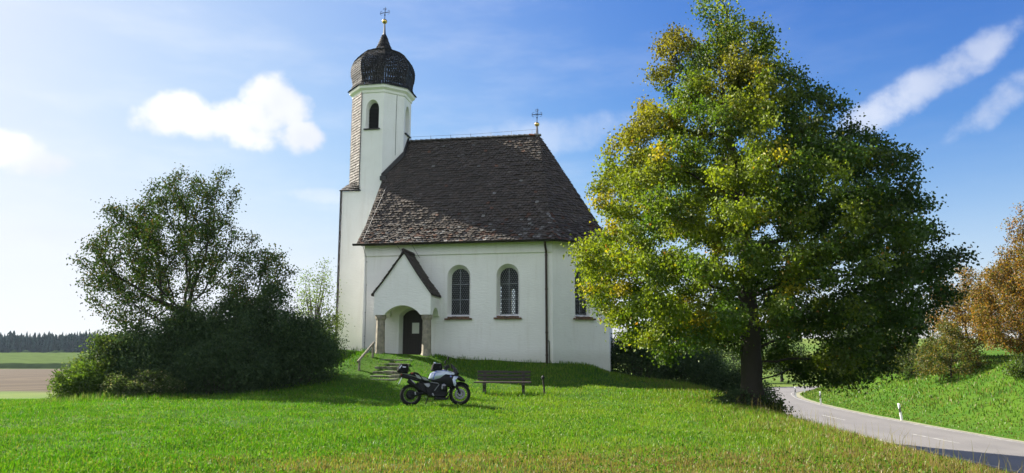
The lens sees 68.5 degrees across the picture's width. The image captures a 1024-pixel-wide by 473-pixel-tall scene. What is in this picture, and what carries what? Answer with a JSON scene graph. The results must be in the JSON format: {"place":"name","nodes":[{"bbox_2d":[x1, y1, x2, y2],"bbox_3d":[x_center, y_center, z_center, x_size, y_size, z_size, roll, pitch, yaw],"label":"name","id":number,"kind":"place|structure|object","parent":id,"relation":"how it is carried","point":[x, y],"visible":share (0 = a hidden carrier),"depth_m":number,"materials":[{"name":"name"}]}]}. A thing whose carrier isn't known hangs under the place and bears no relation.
{"place":"outdoors","nodes":[
{"label":"outdoors","id":0,"kind":"place"},
{"bbox_2d":[0,339,1023,472],"bbox_3d":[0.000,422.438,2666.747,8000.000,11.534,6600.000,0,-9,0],"label":"ground","id":1,"kind":"structure","parent":0,"point":[23,383],"depth_m":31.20,"materials":[{"name":"green plant"}]},
{"bbox_2d":[0,352,92,368],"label":"maize","id":2,"kind":"object","parent":1,"relation":"on","point":[24,360],"visible":0.13,"depth_m":374.04,"materials":[{"name":"green plant"}]},
{"bbox_2d":[44,359,132,399],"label":"nettle clump","id":3,"kind":"object","parent":1,"relation":"on","point":[70,384],"visible":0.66,"depth_m":27.33,"materials":[{"name":"green plant"}]},
{"bbox_2d":[58,330,156,395],"bbox_3d":[-15.185,4.889,28.537,3.783,2.618,3.129,0,-9,0],"label":"elder shrub","id":4,"kind":"object","parent":1,"relation":"on","point":[104,360],"visible":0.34,"depth_m":28.10,"materials":[{"name":"green plant"}]},
{"bbox_2d":[65,317,165,394],"bbox_3d":[-14.770,4.665,28.978,4.142,3.173,4.289,7,-11,-38],"label":"bush","id":5,"kind":"object","parent":1,"relation":"on","point":[137,333],"visible":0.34,"depth_m":28.18,"materials":[{"name":"green plant"}]},
{"bbox_2d":[95,362,186,398],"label":"wild rose bush","id":6,"kind":"object","parent":1,"relation":"on","point":[145,380],"visible":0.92,"depth_m":26.90,"materials":[{"name":"green plant"}]},
{"bbox_2d":[0,330,334,352],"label":"forest","id":7,"kind":"object","parent":1,"relation":"on","point":[11,342],"visible":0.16,"depth_m":502.67,"materials":[{"name":"green plant"}]},
{"bbox_2d":[122,295,242,394],"bbox_3d":[-12.365,4.232,29.291,5.672,3.876,4.500,0,-9,0],"label":"bush","id":8,"kind":"object","parent":1,"relation":"on","point":[172,337],"visible":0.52,"depth_m":28.38,"materials":[{"name":"green plant"}]},
{"bbox_2d":[66,162,301,333],"bbox_3d":[-13.353,1.473,31.387,8.876,9.709,7.755,0,-9,0],"label":"field maple","id":9,"kind":"object","parent":1,"relation":"on","point":[147,235],"visible":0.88,"depth_m":30.39,"materials":[{"name":"green plant"}]},
{"bbox_2d":[147,329,296,394],"bbox_3d":[-10.898,4.729,28.299,5.764,2.548,3.566,0,-9,0],"label":"bush","id":10,"kind":"object","parent":1,"relation":"on","point":[248,368],"visible":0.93,"depth_m":27.67,"materials":[{"name":"green plant"}]},
{"bbox_2d":[181,275,334,391],"bbox_3d":[-10.140,3.837,29.952,6.304,4.498,4.951,0,-9,0],"label":"bush","id":11,"kind":"object","parent":1,"relation":"on","point":[267,319],"visible":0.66,"depth_m":28.95,"materials":[{"name":"green plant"}]},
{"bbox_2d":[254,310,354,385],"bbox_3d":[-8.561,4.421,29.946,4.233,3.003,4.147,-7,-11,38],"label":"bush","id":12,"kind":"object","parent":1,"relation":"on","point":[323,359],"visible":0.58,"depth_m":29.45,"materials":[{"name":"green plant"}]},
{"bbox_2d":[289,257,348,341],"bbox_3d":[-9.409,3.203,36.463,3.230,4.606,3.174,6,-11,-33],"label":"sapling","id":13,"kind":"object","parent":1,"relation":"on","point":[318,307],"visible":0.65,"depth_m":36.47,"materials":[{"name":"green plant"}]},
{"bbox_2d":[323,326,347,355],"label":"hazel bush","id":14,"kind":"object","parent":1,"relation":"on","point":[335,338],"visible":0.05,"depth_m":34.74,"materials":[{"name":"green plant"}]},
{"bbox_2d":[357,342,374,370],"bbox_3d":[-6.270,5.163,32.287,0.110,1.333,1.683,-2,-9,13],"label":"handrail","id":15,"kind":"object","parent":1,"relation":"on","point":[365,352],"visible":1,"depth_m":32.28,"materials":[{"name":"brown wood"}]},
{"bbox_2d":[370,359,412,380],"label":"stone steps","id":16,"kind":"structure","parent":1,"relation":"on","point":[398,375],"depth_m":31.14,"materials":[{"name":"grey stone"}]},
{"bbox_2d":[397,356,470,405],"bbox_3d":[-2.425,4.522,23.381,2.282,1.437,0.989,2,-18,-11],"label":"motorcycle","id":17,"kind":"object","parent":1,"relation":"on","point":[437,382],"visible":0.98,"depth_m":23.21,"materials":[{"name":"black metal"}]},
{"bbox_2d":[335,8,618,370],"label":"church","id":18,"kind":"structure","parent":1,"relation":"on","point":[451,247],"depth_m":35.59,"materials":[{"name":"paint"}]},
{"bbox_2d":[403,310,422,354],"bbox_3d":[-4.639,4.702,35.187,0.960,2.520,0.096,-2,-9,10],"label":"door","id":19,"kind":"structure","parent":18,"relation":"in","point":[412,320],"depth_m":35.19,"materials":[{"name":"brown wood"}]},
{"bbox_2d":[444,269,471,319],"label":"window","id":20,"kind":"structure","parent":18,"relation":"in","point":[460,278],"depth_m":35.10,"materials":[{"name":"grey glass"}]},
{"bbox_2d":[494,268,521,318],"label":"window","id":21,"kind":"structure","parent":18,"relation":"in","point":[509,276],"depth_m":34.71,"materials":[{"name":"grey glass"}]},
{"bbox_2d":[573,270,595,319],"bbox_3d":[3.269,2.689,35.028,1.212,2.393,0.480,6,-11,-31],"label":"window","id":22,"kind":"structure","parent":18,"relation":"in","point":[579,310],"depth_m":35.16,"materials":[{"name":"grey glass"}]},
{"bbox_2d":[0,390,970,472],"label":"clover","id":23,"kind":"object","parent":1,"relation":"on","point":[336,448],"visible":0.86,"depth_m":12.73,"materials":[{"name":"green plant"}]},
{"bbox_2d":[474,371,530,394],"bbox_3d":[-0.340,5.486,27.826,2.120,1.029,0.598,0,-9,1],"label":"park bench","id":24,"kind":"object","parent":1,"relation":"on","point":[484,375],"visible":0.98,"depth_m":28.00,"materials":[{"name":"brown wood"}]},
{"bbox_2d":[541,375,544,392],"bbox_3d":[1.163,5.574,27.866,0.148,0.842,0.120,-4,-10,22],"label":"wooden post","id":25,"kind":"object","parent":1,"relation":"on","point":[542,377],"visible":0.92,"depth_m":27.86,"materials":[{"name":"brown wood"}]},
{"bbox_2d":[610,329,681,378],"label":"shrub","id":26,"kind":"object","parent":1,"relation":"on","point":[621,359],"visible":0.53,"depth_m":36.40,"materials":[{"name":"green plant"}]},
{"bbox_2d":[642,342,735,388],"bbox_3d":[8.625,6.288,37.726,5.572,2.720,4.162,0,-9,0],"label":"shrub","id":27,"kind":"object","parent":1,"relation":"on","point":[693,369],"visible":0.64,"depth_m":36.71,"materials":[{"name":"green plant"}]},
{"bbox_2d":[686,334,734,362],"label":"roadside tree","id":28,"kind":"object","parent":1,"relation":"on","point":[722,351],"visible":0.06,"depth_m":96.31,"materials":[{"name":"green plant"}]},
{"bbox_2d":[680,357,782,400],"bbox_3d":[10.977,7.495,37.836,5.506,2.869,3.887,0,-9,0],"label":"shrub","id":29,"kind":"object","parent":1,"relation":"on","point":[735,377],"visible":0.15,"depth_m":37.63,"materials":[{"name":"green plant"}]},
{"bbox_2d":[710,343,763,371],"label":"roadside tree","id":30,"kind":"object","parent":1,"relation":"on","point":[736,357],"visible":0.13,"depth_m":105.84,"materials":[{"name":"green plant"}]},
{"bbox_2d":[710,383,768,407],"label":"weed clump","id":31,"kind":"object","parent":1,"relation":"on","point":[733,398],"visible":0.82,"depth_m":24.26,"materials":[{"name":"green plant"}]},
{"bbox_2d":[560,0,983,409],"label":"linden tree","id":32,"kind":"object","parent":1,"relation":"on","point":[801,149],"visible":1,"depth_m":23.20,"materials":[{"name":"green plant"}]},
{"bbox_2d":[756,392,795,415],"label":"sucker shoots","id":33,"kind":"object","parent":1,"relation":"on","point":[776,405],"visible":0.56,"depth_m":24.27,"materials":[{"name":"green plant"}]},
{"bbox_2d":[762,331,810,381],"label":"roadside tree","id":34,"kind":"object","parent":1,"relation":"on","point":[776,371],"visible":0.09,"depth_m":109.41,"materials":[{"name":"green plant"}]},
{"bbox_2d":[832,301,894,355],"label":"bank shrub","id":35,"kind":"object","parent":1,"relation":"on","point":[847,332],"visible":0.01,"depth_m":73.66,"materials":[{"name":"green plant"}]},
{"bbox_2d":[724,391,1023,472],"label":"dry stalks","id":36,"kind":"object","parent":1,"relation":"on","point":[888,435],"visible":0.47,"depth_m":14.29,"materials":[{"name":"beige plant"}]},
{"bbox_2d":[845,306,917,363],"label":"bank shrub","id":37,"kind":"object","parent":1,"relation":"on","point":[898,350],"depth_m":64.56,"materials":[{"name":"green plant"}]},
{"bbox_2d":[875,321,947,376],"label":"bank shrub","id":38,"kind":"object","parent":1,"relation":"on","point":[908,358],"visible":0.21,"depth_m":56.37,"materials":[{"name":"green plant"}]},
{"bbox_2d":[801,353,1023,438],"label":"bank grass","id":39,"kind":"structure","parent":1,"relation":"on","point":[855,392],"depth_m":48.81,"materials":[{"name":"green plant"}]},
{"bbox_2d":[912,317,989,378],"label":"bank shrub","id":40,"kind":"object","parent":1,"relation":"on","point":[932,350],"visible":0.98,"depth_m":50.47,"materials":[{"name":"green plant"}]},
{"bbox_2d":[924,262,1004,360],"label":"autumn tree","id":41,"kind":"object","parent":1,"relation":"on","point":[959,312],"visible":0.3,"depth_m":53.33,"materials":[{"name":"brown plant"}]},
{"bbox_2d":[961,241,1023,358],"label":"autumn tree","id":42,"kind":"object","parent":1,"relation":"on","point":[1009,289],"visible":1,"depth_m":46.69,"materials":[{"name":"orange plant"}]},
{"bbox_2d":[988,201,1023,334],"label":"autumn tree","id":43,"kind":"object","parent":1,"relation":"on","point":[1018,238],"visible":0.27,"depth_m":50.77,"materials":[{"name":"orange plant"}]},
{"bbox_2d":[997,349,1023,378],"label":"bank shrub","id":44,"kind":"object","parent":1,"relation":"on","point":[1018,368],"visible":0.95,"depth_m":43.78,"materials":[{"name":"green plant"}]},
{"bbox_2d":[0,0,1023,342],"label":"sky","id":45,"kind":"structure","parent":0,"point":[99,99],"materials":[{"name":"blue"}]},
{"bbox_2d":[767,386,1023,472],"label":"road","id":46,"kind":"structure","parent":0,"point":[1009,450],"depth_m":36.21,"materials":[{"name":"grey asphalt"}]},
{"bbox_2d":[774,386,1023,472],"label":"road edge line","id":47,"kind":"object","parent":46,"relation":"on","point":[952,456],"visible":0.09,"depth_m":28.64,"materials":[{"name":"white paint"}]},
{"bbox_2d":[791,390,1019,442],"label":"road edge line","id":48,"kind":"object","parent":46,"relation":"on","point":[904,422],"visible":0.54,"depth_m":43.19,"materials":[{"name":"white paint"}]},
{"bbox_2d":[794,386,1023,472],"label":"road verge","id":49,"kind":"structure","parent":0,"point":[798,395],"depth_m":44.94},
{"bbox_2d":[897,403,902,419],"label":"road delineator","id":50,"kind":"object","parent":49,"relation":"on","point":[900,412],"visible":0.91,"depth_m":45.07,"materials":[{"name":"white plastic"}]}
]}

